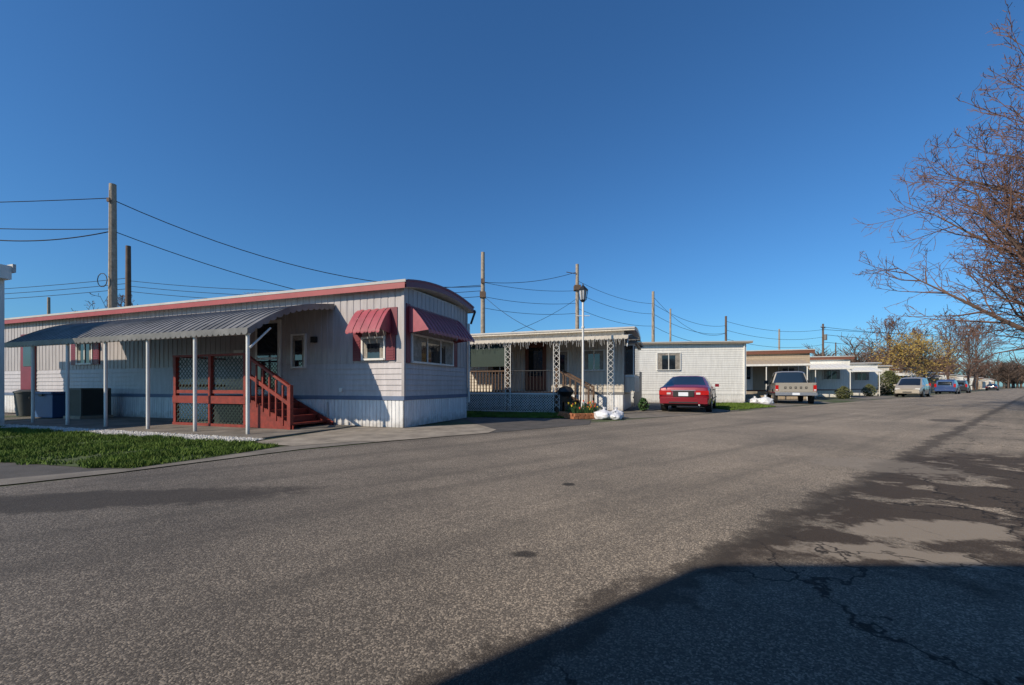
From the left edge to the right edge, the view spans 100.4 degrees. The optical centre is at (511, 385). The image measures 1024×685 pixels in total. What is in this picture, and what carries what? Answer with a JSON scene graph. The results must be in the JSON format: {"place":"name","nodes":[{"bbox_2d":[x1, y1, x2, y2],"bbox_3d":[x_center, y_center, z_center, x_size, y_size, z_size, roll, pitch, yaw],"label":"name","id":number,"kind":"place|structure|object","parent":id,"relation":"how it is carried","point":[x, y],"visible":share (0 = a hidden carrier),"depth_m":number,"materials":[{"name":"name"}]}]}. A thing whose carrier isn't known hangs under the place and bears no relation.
{"place":"outdoors","nodes":[
{"label":"outdoors","id":0,"kind":"place"},
{"bbox_2d":[0,425,280,467],"bbox_3d":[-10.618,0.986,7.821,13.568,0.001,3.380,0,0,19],"label":"lawn","id":1,"kind":"structure","parent":0,"point":[74,464],"depth_m":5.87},
{"bbox_2d":[257,424,495,445],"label":"concrete driveway","id":2,"kind":"structure","parent":0,"point":[367,434],"depth_m":8.64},
{"bbox_2d":[0,388,1023,684],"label":"road","id":3,"kind":"structure","parent":0,"point":[874,542],"depth_m":2.45,"materials":[{"name":"asphalt"}]},
{"bbox_2d":[893,377,930,396],"bbox_3d":[36.712,0.100,39.086,5.000,1.792,2.360,0,0,-39],"label":"parked minivan","id":4,"kind":"object","parent":3,"relation":"on","point":[921,386],"visible":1,"depth_m":38.05,"materials":[{"name":"beige paint"}]},
{"bbox_2d":[851,0,1023,378],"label":"bare tree","id":5,"kind":"object","parent":3,"relation":"on","point":[1010,241],"visible":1,"depth_m":15.37,"materials":[{"name":"brown plant"}]},
{"bbox_2d":[934,379,961,393],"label":"parked minivan","id":6,"kind":"object","parent":3,"relation":"on","point":[949,385],"visible":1,"depth_m":52.23,"materials":[{"name":"blue paint"}]},
{"bbox_2d":[942,151,1023,355],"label":"bare tree","id":7,"kind":"object","parent":3,"relation":"on","point":[1004,292],"visible":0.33,"depth_m":20.61,"materials":[{"name":"brown plant"}]},
{"bbox_2d":[0,386,1023,486],"bbox_3d":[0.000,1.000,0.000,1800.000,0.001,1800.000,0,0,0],"label":"ground","id":8,"kind":"structure","parent":0,"point":[8,416],"depth_m":13.09,"materials":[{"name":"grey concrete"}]},
{"bbox_2d":[0,264,15,424],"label":"carport","id":9,"kind":"object","parent":8,"relation":"on","point":[6,271],"visible":0.8,"depth_m":10.51,"materials":[{"name":"white paint"}]},
{"bbox_2d":[12,390,39,415],"bbox_3d":[-16.051,0.550,14.094,0.620,0.860,0.600,0,0,20],"label":"trash can","id":10,"kind":"object","parent":8,"relation":"on","point":[22,399],"visible":0.74,"depth_m":13.89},
{"bbox_2d":[35,391,65,417],"bbox_3d":[-14.361,0.580,13.473,1.080,0.800,0.810,0,0,20],"label":"storage bin","id":11,"kind":"object","parent":8,"relation":"on","point":[52,404],"visible":0.7,"depth_m":13.13,"materials":[{"name":"blue plastic"}]},
{"bbox_2d":[0,462,121,478],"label":"gravel verge","id":12,"kind":"structure","parent":8,"relation":"on","point":[10,470],"depth_m":5.05,"materials":[{"name":"gravel"}]},
{"bbox_2d":[63,388,113,418],"bbox_3d":[-12.772,0.515,12.867,0.840,0.900,0.800,0,0,20],"label":"storage bin","id":13,"kind":"object","parent":8,"relation":"on","point":[86,403],"visible":0.83,"depth_m":12.59,"materials":[{"name":"plastic"}]},
{"bbox_2d":[97,183,117,307],"bbox_3d":[-20.722,-4.700,21.854,0.803,11.400,0.472,0,0,-43],"label":"utility pole","id":14,"kind":"object","parent":8,"relation":"on","point":[111,199],"visible":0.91,"depth_m":21.87,"materials":[{"name":"brown wood"}]},
{"bbox_2d":[125,245,131,305],"bbox_3d":[-28.800,-4.750,32.000,0.460,11.500,0.460,0,0,0],"label":"utility pole","id":15,"kind":"object","parent":8,"relation":"on","point":[128,302],"visible":0.34,"depth_m":31.87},
{"bbox_2d":[0,198,1023,348],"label":"power lines","id":16,"kind":"object","parent":15,"relation":"attached to","point":[346,276],"visible":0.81,"depth_m":31.27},
{"bbox_2d":[7,327,270,433],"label":"patio awning posts","id":17,"kind":"object","parent":8,"relation":"on","point":[248,345],"visible":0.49,"depth_m":9.55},
{"bbox_2d":[4,304,334,347],"bbox_3d":[-9.020,-1.536,11.035,8.910,1.028,2.360,0,0,20],"label":"patio awning","id":18,"kind":"object","parent":17,"relation":"attached to","point":[243,330],"visible":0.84,"depth_m":9.55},
{"bbox_2d":[11,305,295,341],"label":"patio awning panels","id":19,"kind":"object","parent":18,"relation":"attached to","point":[247,318],"visible":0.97,"depth_m":10.14,"materials":[{"name":"metal"}]},
{"bbox_2d":[4,416,357,438],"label":"patio slab","id":20,"kind":"structure","parent":8,"relation":"on","point":[160,425],"depth_m":9.89,"materials":[{"name":"concrete"}]},
{"bbox_2d":[0,441,368,484],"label":"concrete kerb strip","id":21,"kind":"object","parent":8,"relation":"on","point":[6,481],"visible":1,"depth_m":5.33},
{"bbox_2d":[172,353,332,429],"bbox_3d":[-6.457,0.109,10.646,3.910,1.742,1.325,0,0,20],"label":"porch and stairs","id":22,"kind":"object","parent":8,"relation":"on","point":[279,411],"visible":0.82,"depth_m":10.03,"materials":[{"name":"wood"}]},
{"bbox_2d":[176,355,242,423],"bbox_3d":[-7.167,0.122,10.722,2.400,1.677,0.900,0,0,20],"label":"porch lattice","id":23,"kind":"object","parent":22,"relation":"attached to","point":[227,413],"visible":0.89,"depth_m":10.38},
{"bbox_2d":[78,288,459,427],"bbox_3d":[-10.449,-0.695,14.611,17.940,3.350,3.290,0,0,20],"label":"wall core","id":24,"kind":"object","parent":8,"relation":"on","point":[415,363],"visible":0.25,"depth_m":10.79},
{"bbox_2d":[21,334,35,389],"bbox_3d":[-17.290,-0.825,15.231,0.900,2.050,0.055,0,0,20],"label":"door","id":25,"kind":"structure","parent":24,"relation":"attached to","point":[25,368],"depth_m":15.23,"materials":[{"name":"red paint"}]},
{"bbox_2d":[4,288,465,370],"bbox_3d":[-10.449,-1.440,14.611,18.024,1.780,3.374,0,0,20],"label":"siding","id":26,"kind":"object","parent":24,"relation":"attached to","point":[327,329],"visible":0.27,"depth_m":11.80,"materials":[{"name":"metal"}]},
{"bbox_2d":[75,343,92,364],"bbox_3d":[-14.135,-1.125,14.104,0.890,0.840,0.090,0,0,20],"label":"side window","id":27,"kind":"structure","parent":26,"relation":"attached to","point":[84,354],"depth_m":14.10,"materials":[{"name":"glass"}]},
{"bbox_2d":[71,343,99,364],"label":"side window shutters","id":28,"kind":"object","parent":26,"relation":"attached to","point":[96,353],"visible":0.85,"depth_m":13.92,"materials":[{"name":"red paint"}]},
{"bbox_2d":[255,319,281,393],"bbox_3d":[-6.511,-0.765,11.369,0.900,1.970,0.060,0,0,20],"label":"entrance door","id":29,"kind":"structure","parent":26,"relation":"attached to","point":[268,349],"depth_m":11.30,"materials":[{"name":"black paint"}]},
{"bbox_2d":[290,333,306,367],"bbox_3d":[-5.521,-0.900,11.020,0.490,0.890,0.090,0,0,20],"label":"porch window","id":30,"kind":"structure","parent":26,"relation":"attached to","point":[298,350],"depth_m":11.02,"materials":[{"name":"white paint"}]},
{"bbox_2d":[345,308,390,334],"bbox_3d":[-3.393,-1.534,10.051,0.960,0.639,0.440,0,0,20],"label":"side window awning","id":31,"kind":"object","parent":26,"relation":"attached to","point":[356,323],"visible":1,"depth_m":9.97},
{"bbox_2d":[361,336,385,360],"bbox_3d":[-3.327,-0.900,10.234,0.690,0.570,0.090,0,0,20],"label":"side window","id":32,"kind":"structure","parent":26,"relation":"attached to","point":[373,347],"depth_m":10.23,"materials":[{"name":"white paint"}]},
{"bbox_2d":[353,307,396,336],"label":"shutter tops","id":33,"kind":"object","parent":26,"relation":"attached to","point":[393,320],"visible":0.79,"depth_m":10.06,"materials":[{"name":"red paint"}]},
{"bbox_2d":[411,333,453,366],"bbox_3d":[-2.051,-0.910,11.232,0.090,0.710,2.140,0,0,20],"label":"front window","id":34,"kind":"structure","parent":26,"relation":"attached to","point":[430,350],"depth_m":11.11,"materials":[{"name":"glass"}]},
{"bbox_2d":[4,363,465,395],"bbox_3d":[-10.449,-0.155,14.611,18.044,0.790,3.394,0,0,20],"label":"siding","id":35,"kind":"object","parent":24,"relation":"attached to","point":[370,379],"visible":0.74,"depth_m":11.55,"materials":[{"name":"metal"}]},
{"bbox_2d":[4,395,466,427],"bbox_3d":[-10.449,0.660,14.611,18.028,0.640,3.378,0,0,20],"label":"skirting","id":36,"kind":"object","parent":24,"relation":"attached to","point":[380,413],"visible":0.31,"depth_m":10.86,"materials":[{"name":"metal"}]},
{"bbox_2d":[4,392,467,399],"bbox_3d":[-10.449,0.290,14.611,18.060,0.100,3.410,0,0,20],"label":"belt stripe","id":37,"kind":"object","parent":36,"relation":"on","point":[331,397],"visible":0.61,"depth_m":10.95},
{"bbox_2d":[4,279,473,319],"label":"roof","id":38,"kind":"structure","parent":24,"relation":"on","point":[440,292],"depth_m":11.54,"materials":[{"name":"red paint"}]},
{"bbox_2d":[4,282,404,323],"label":"side fascia","id":39,"kind":"structure","parent":38,"relation":"attached to","point":[294,295],"depth_m":11.67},
{"bbox_2d":[353,334,394,360],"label":"side window shutters","id":40,"kind":"object","parent":24,"relation":"attached to","point":[390,346],"visible":1,"depth_m":10.10,"materials":[{"name":"red paint"}]},
{"bbox_2d":[406,303,456,366],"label":"front shutters","id":41,"kind":"object","parent":24,"relation":"attached to","point":[408,347],"visible":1,"depth_m":10.11,"materials":[{"name":"red paint"}]},
{"bbox_2d":[401,288,467,395],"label":"corner trim","id":42,"kind":"structure","parent":24,"relation":"attached to","point":[403,341],"depth_m":9.98,"materials":[{"name":"grey"}]},
{"bbox_2d":[468,310,475,401],"bbox_3d":[-1.395,-0.935,13.294,0.534,2.870,0.265,0,0,20],"label":"downspout","id":43,"kind":"object","parent":42,"relation":"attached to","point":[473,316],"visible":0.8,"depth_m":13.14,"materials":[{"name":"black plastic"}]},
{"bbox_2d":[409,305,474,342],"bbox_3d":[-1.773,-1.585,11.239,0.570,0.699,2.550,0,0,20],"label":"front window awning","id":44,"kind":"object","parent":24,"relation":"attached to","point":[417,321],"visible":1,"depth_m":10.61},
{"bbox_2d":[480,252,485,332],"bbox_3d":[-2.050,-4.200,30.000,0.400,10.400,0.500,0,0,0],"label":"utility pole","id":45,"kind":"object","parent":8,"relation":"on","point":[482,294],"visible":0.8,"depth_m":29.88,"materials":[{"name":"brown wood"}]},
{"bbox_2d":[470,368,594,411],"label":"porch deck","id":46,"kind":"structure","parent":8,"relation":"on","point":[563,372],"depth_m":16.35,"materials":[{"name":"brown wood"}]},
{"bbox_2d":[470,344,507,366],"bbox_3d":[-1.391,-1.185,16.833,2.600,0.870,0.022,0,0,20],"label":"shade screen","id":47,"kind":"object","parent":46,"relation":"on","point":[491,355],"visible":0.64,"depth_m":16.64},
{"bbox_2d":[468,392,554,412],"bbox_3d":[-0.530,0.620,16.493,4.550,0.720,0.120,0,0,20],"label":"lattice skirt","id":48,"kind":"object","parent":46,"relation":"attached to","point":[541,402],"visible":0.74,"depth_m":16.27,"materials":[{"name":"white paint"}]},
{"bbox_2d":[467,340,613,412],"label":"iron posts","id":49,"kind":"object","parent":8,"relation":"on","point":[557,376],"visible":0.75,"depth_m":15.62,"materials":[{"name":"metal"}]},
{"bbox_2d":[557,386,573,411],"bbox_3d":[1.900,0.501,15.100,0.600,1.002,0.600,0,0,0],"label":"barbecue grill","id":50,"kind":"object","parent":8,"relation":"on","point":[565,391],"visible":0.86,"depth_m":14.92,"materials":[{"name":"black metal"}]},
{"bbox_2d":[567,264,580,328],"bbox_3d":[4.872,-4.350,33.985,1.156,10.700,0.629,0,0,0],"label":"utility pole","id":51,"kind":"object","parent":8,"relation":"on","point":[577,286],"visible":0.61,"depth_m":33.88,"materials":[{"name":"brown wood"}]},
{"bbox_2d":[557,400,601,418],"bbox_3d":[2.269,0.715,13.357,1.360,0.549,1.100,0,0,-20],"label":"flower bed","id":52,"kind":"object","parent":8,"relation":"on","point":[583,412],"visible":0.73,"depth_m":13.09,"materials":[{"name":"soil"}]},
{"bbox_2d":[651,291,654,341],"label":"utility pole","id":53,"kind":"object","parent":8,"relation":"on","point":[653,320],"visible":0.34,"depth_m":41.89,"materials":[{"name":"brown wood"}]},
{"bbox_2d":[592,403,736,419],"bbox_3d":[6.893,0.991,18.001,6.649,0.001,12.886,0,0,12],"label":"parking pad","id":54,"kind":"object","parent":8,"relation":"on","point":[653,410],"visible":0.62,"depth_m":16.52,"materials":[{"name":"concrete"}]},
{"bbox_2d":[594,407,612,418],"bbox_3d":[2.767,0.803,12.741,0.636,0.364,0.572,0,0,0],"label":"trash bag","id":55,"kind":"object","parent":54,"relation":"on","point":[603,413],"visible":0.86,"depth_m":12.58,"materials":[{"name":"plastic"}]},
{"bbox_2d":[633,371,641,404],"bbox_3d":[6.422,0.100,21.791,0.060,1.700,2.600,0,0,25],"label":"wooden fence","id":56,"kind":"object","parent":54,"relation":"on","point":[637,396],"visible":0.41,"depth_m":22.15,"materials":[{"name":"grey wood"}]},
{"bbox_2d":[659,375,718,411],"bbox_3d":[7.466,0.280,17.902,2.160,1.432,4.960,0,0,28],"label":"parked car","id":57,"kind":"object","parent":54,"relation":"on","point":[688,390],"visible":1,"depth_m":16.00,"materials":[{"name":"red paint"}]},
{"bbox_2d":[746,400,831,406],"bbox_3d":[16.770,0.991,26.151,6.479,0.001,12.070,0,0,6],"label":"parking pad","id":58,"kind":"object","parent":8,"relation":"on","point":[780,403],"visible":0.33,"depth_m":25.48,"materials":[{"name":"concrete"}]},
{"bbox_2d":[764,371,817,403],"bbox_3d":[16.650,0.060,25.663,2.400,1.872,5.585,0,0,26],"label":"pickup truck","id":59,"kind":"object","parent":58,"relation":"on","point":[792,383],"visible":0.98,"depth_m":23.95,"materials":[{"name":"beige paint"}]},
{"bbox_2d":[834,386,853,398],"bbox_3d":[25.510,0.500,32.770,1.240,1.062,1.278,0,0,0],"label":"shrub","id":60,"kind":"object","parent":8,"relation":"on","point":[841,394],"visible":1,"depth_m":32.65,"materials":[{"name":"green plant"}]},
{"bbox_2d":[851,396,894,398],"bbox_3d":[31.556,0.991,37.069,7.405,0.001,14.368,0,0,16],"label":"parking pad","id":61,"kind":"object","parent":8,"relation":"on","point":[868,397],"visible":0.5,"depth_m":36.48,"materials":[{"name":"concrete"}]},
{"bbox_2d":[861,384,876,396],"bbox_3d":[33.518,0.405,40.026,1.267,1.248,1.224,0,0,0],"label":"shrub","id":62,"kind":"object","parent":61,"relation":"on","point":[867,388],"visible":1,"depth_m":39.88,"materials":[{"name":"green plant"}]},
{"bbox_2d":[840,313,929,367],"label":"bare tree","id":63,"kind":"object","parent":8,"relation":"on","point":[890,326],"visible":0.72,"depth_m":68.11,"materials":[{"name":"brown plant"}]},
{"bbox_2d":[877,370,901,394],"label":"shrub","id":64,"kind":"object","parent":8,"relation":"on","point":[886,375],"visible":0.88,"depth_m":46.72,"materials":[{"name":"green plant"}]},
{"bbox_2d":[869,336,932,383],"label":"yellow spring tree","id":65,"kind":"object","parent":8,"relation":"on","point":[901,351],"visible":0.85,"depth_m":57.97,"materials":[{"name":"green plant"}]},
{"bbox_2d":[802,326,1023,387],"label":"distant trees","id":66,"kind":"object","parent":8,"relation":"on","point":[1005,374],"visible":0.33,"depth_m":163.83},
{"bbox_2d":[880,329,960,388],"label":"yellow spring tree","id":67,"kind":"object","parent":8,"relation":"on","point":[932,353],"visible":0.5,"depth_m":62.26,"materials":[{"name":"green plant"}]},
{"bbox_2d":[875,328,966,380],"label":"yellow spring tree","id":68,"kind":"object","parent":8,"relation":"on","point":[906,336],"visible":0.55,"depth_m":60.39,"materials":[{"name":"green plant"}]},
{"bbox_2d":[897,327,959,377],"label":"bare tree","id":69,"kind":"object","parent":8,"relation":"on","point":[920,332],"visible":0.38,"depth_m":69.31,"materials":[{"name":"brown plant"}]},
{"bbox_2d":[926,311,985,379],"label":"bare tree","id":70,"kind":"object","parent":8,"relation":"on","point":[950,333],"visible":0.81,"depth_m":76.81,"materials":[{"name":"brown plant"}]},
{"bbox_2d":[938,317,1004,382],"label":"bare tree","id":71,"kind":"object","parent":8,"relation":"on","point":[969,356],"visible":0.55,"depth_m":85.39,"materials":[{"name":"brown plant"}]},
{"bbox_2d":[950,317,1005,389],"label":"bare tree","id":72,"kind":"object","parent":8,"relation":"on","point":[975,353],"visible":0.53,"depth_m":95.34,"materials":[{"name":"brown plant"}]},
{"bbox_2d":[947,324,1008,389],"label":"bare tree","id":73,"kind":"object","parent":8,"relation":"on","point":[977,379],"visible":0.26,"depth_m":109.44,"materials":[{"name":"brown plant"}]},
{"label":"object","id":74,"kind":"object","parent":8,"relation":"on","visible":0},
{"bbox_2d":[525,343,545,390],"bbox_3d":[0.990,-0.800,17.847,0.900,2.000,0.065,0,0,20],"label":"entrance door","id":75,"kind":"structure","parent":74,"relation":"attached to","point":[535,356],"depth_m":17.82,"materials":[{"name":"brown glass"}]},
{"bbox_2d":[470,372,624,391],"bbox_3d":[-2.054,-0.155,21.064,15.044,0.790,3.944,0,0,20],"label":"siding","id":76,"kind":"object","parent":74,"relation":"attached to","point":[598,380],"visible":0.2,"depth_m":17.44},
{"bbox_2d":[470,331,625,373],"bbox_3d":[-2.054,-1.380,21.064,15.024,1.660,3.924,0,0,20],"label":"siding","id":77,"kind":"object","parent":74,"relation":"attached to","point":[575,356],"visible":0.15,"depth_m":17.38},
{"bbox_2d":[487,352,512,374],"bbox_3d":[-0.514,-0.950,18.394,1.190,0.990,0.090,0,0,20],"label":"porch window","id":78,"kind":"structure","parent":77,"relation":"attached to","point":[497,368],"depth_m":18.34,"materials":[{"name":"white paint"}]},
{"bbox_2d":[552,350,568,372],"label":"door side window","id":79,"kind":"structure","parent":77,"relation":"attached to","point":[564,360],"depth_m":17.47,"materials":[{"name":"white paint"}]},
{"bbox_2d":[584,349,604,370],"bbox_3d":[3.276,-1.025,17.037,0.840,0.840,0.090,0,0,20],"label":"side window","id":80,"kind":"structure","parent":77,"relation":"attached to","point":[594,360],"depth_m":17.03,"materials":[{"name":"glass"}]},
{"bbox_2d":[624,341,640,391],"bbox_3d":[5.257,-0.765,18.447,0.470,2.030,3.400,0,0,20],"label":"front bay window","id":81,"kind":"structure","parent":77,"relation":"attached to","point":[633,348],"depth_m":16.95,"materials":[{"name":"beige"}]},
{"bbox_2d":[476,393,630,410],"bbox_3d":[-2.054,0.660,21.064,15.028,0.640,3.928,0,0,20],"label":"skirting","id":82,"kind":"object","parent":74,"relation":"on","point":[622,402],"visible":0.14,"depth_m":16.98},
{"bbox_2d":[471,326,640,340],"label":"roof","id":83,"kind":"structure","parent":74,"relation":"on","point":[633,330],"depth_m":17.52,"materials":[{"name":"white paint"}]},
{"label":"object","id":84,"kind":"object","parent":8,"relation":"on","visible":0},
{"bbox_2d":[631,376,743,392],"bbox_3d":[7.588,-0.075,27.016,12.044,0.950,4.044,0,0,7],"label":"siding","id":85,"kind":"object","parent":84,"relation":"attached to","point":[731,384],"visible":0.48,"depth_m":24.48,"materials":[{"name":"white paint"}]},
{"bbox_2d":[631,394,745,402],"bbox_3d":[7.588,0.740,27.016,12.028,0.480,4.028,0,0,7],"label":"skirting","id":86,"kind":"object","parent":84,"relation":"on","point":[652,398],"visible":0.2,"depth_m":24.45,"materials":[{"name":"white paint"}]},
{"bbox_2d":[639,343,744,376],"bbox_3d":[7.588,-1.505,27.016,12.044,1.910,4.044,0,0,7],"label":"siding","id":87,"kind":"object","parent":84,"relation":"attached to","point":[724,359],"visible":0.34,"depth_m":24.59,"materials":[{"name":"white paint"}]},
{"bbox_2d":[657,352,680,369],"bbox_3d":[9.101,-1.425,24.770,1.340,1.040,0.090,0,0,7],"label":"side window","id":88,"kind":"structure","parent":87,"relation":"attached to","point":[668,360],"depth_m":24.76,"materials":[{"name":"glass"}]},
{"bbox_2d":[639,341,752,343],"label":"roof","id":89,"kind":"structure","parent":84,"relation":"on","point":[700,342],"depth_m":24.39,"materials":[{"name":"white paint"}]},
{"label":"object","id":90,"kind":"object","parent":8,"relation":"on","visible":0},
{"bbox_2d":[746,366,752,389],"bbox_3d":[17.572,-0.675,32.023,0.900,1.950,0.051,0,0,20],"label":"entrance door","id":91,"kind":"structure","parent":90,"relation":"attached to","point":[749,377],"depth_m":31.92,"materials":[{"name":"white paint"}]},
{"bbox_2d":[746,353,808,378],"bbox_3d":[15.484,-1.480,34.943,14.044,1.860,4.044,0,0,20],"label":"siding","id":92,"kind":"object","parent":90,"relation":"attached to","point":[759,372],"visible":0.19,"depth_m":31.51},
{"bbox_2d":[746,349,814,353],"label":"roof","id":93,"kind":"structure","parent":90,"relation":"on","point":[789,351],"depth_m":31.11,"materials":[{"name":"brown paint"}]},
{"bbox_2d":[753,378,808,389],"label":"siding","id":94,"kind":"object","parent":90,"relation":"attached to","point":[758,384],"visible":0.02,"depth_m":31.73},
{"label":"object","id":95,"kind":"object","parent":8,"relation":"on","visible":0},
{"bbox_2d":[810,359,848,379],"bbox_3d":[23.250,-1.455,41.048,14.024,1.810,3.824,0,0,20],"label":"siding","id":96,"kind":"object","parent":95,"relation":"attached to","point":[844,374],"visible":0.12,"depth_m":37.43,"materials":[{"name":"white paint"}]},
{"bbox_2d":[823,369,840,379],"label":"side window","id":97,"kind":"structure","parent":96,"relation":"attached to","point":[831,374],"depth_m":37.28,"materials":[{"name":"glass"}]},
{"bbox_2d":[810,380,848,388],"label":"siding","id":98,"kind":"object","parent":95,"relation":"attached to","point":[828,384],"visible":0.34,"depth_m":37.35,"materials":[{"name":"white paint"}]},
{"bbox_2d":[814,390,849,396],"bbox_3d":[23.250,0.690,41.048,14.028,0.580,3.828,0,0,20],"label":"skirting","id":99,"kind":"object","parent":95,"relation":"on","point":[826,393],"visible":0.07,"depth_m":37.45,"materials":[{"name":"white paint"}]},
{"bbox_2d":[810,355,854,359],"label":"roof","id":100,"kind":"structure","parent":95,"relation":"on","point":[829,357],"depth_m":37.22,"materials":[{"name":"white paint"}]},
{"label":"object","id":101,"kind":"object","parent":8,"relation":"on","visible":0},
{"bbox_2d":[850,364,876,380],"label":"siding","id":102,"kind":"object","parent":101,"relation":"attached to","point":[873,376],"visible":0.19,"depth_m":43.43,"materials":[{"name":"white paint"}]},
{"bbox_2d":[854,372,869,380],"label":"side window","id":103,"kind":"structure","parent":102,"relation":"attached to","point":[858,376],"depth_m":43.61,"materials":[{"name":"glass"}]},
{"bbox_2d":[851,380,876,388],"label":"siding","id":104,"kind":"object","parent":101,"relation":"attached to","point":[858,384],"visible":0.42,"depth_m":43.63,"materials":[{"name":"white paint"}]},
{"bbox_2d":[0,0,1023,385],"label":"sky","id":105,"kind":"structure","parent":0,"point":[718,159],"materials":[{"name":"blue"}]},
{"bbox_2d":[467,410,563,417],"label":"grass","id":106,"kind":"structure","parent":0,"point":[519,414],"depth_m":14.04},
{"bbox_2d":[462,417,590,432],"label":"asphalt driveway","id":107,"kind":"structure","parent":0,"point":[505,424],"depth_m":11.23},
{"bbox_2d":[470,335,627,343],"bbox_3d":[0.249,-1.691,16.001,7.950,0.138,0.001,0,0,20],"label":"porch awning valance","id":108,"kind":"object","parent":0,"point":[555,339],"visible":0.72,"depth_m":15.56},
{"bbox_2d":[746,359,808,363],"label":"patio awning panels","id":109,"kind":"object","parent":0,"point":[785,361],"visible":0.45,"depth_m":30.00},
{"bbox_2d":[810,363,850,367],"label":"patio awning panels","id":110,"kind":"object","parent":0,"point":[835,365],"visible":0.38,"depth_m":35.91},
{"label":"lawn","id":111,"kind":"structure","parent":0,"visible":0},
{"bbox_2d":[700,402,775,409],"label":"grass","id":112,"kind":"structure","parent":111,"relation":"on","point":[731,405],"depth_m":20.04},
{"label":"lawn","id":113,"kind":"structure","parent":0,"visible":0},
{"bbox_2d":[576,284,589,405],"bbox_3d":[2.330,-1.180,14.000,0.354,4.360,0.339,0,0,-40],"label":"street lamp","id":114,"kind":"object","parent":113,"relation":"on","point":[582,290],"visible":0.9,"depth_m":13.97,"materials":[{"name":"metal"}]},
{"label":"gravel border","id":115,"kind":"object","parent":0,"visible":0},
{"bbox_2d":[0,424,262,441],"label":"white pebbles","id":116,"kind":"object","parent":115,"relation":"on","point":[144,433],"visible":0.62,"depth_m":8.82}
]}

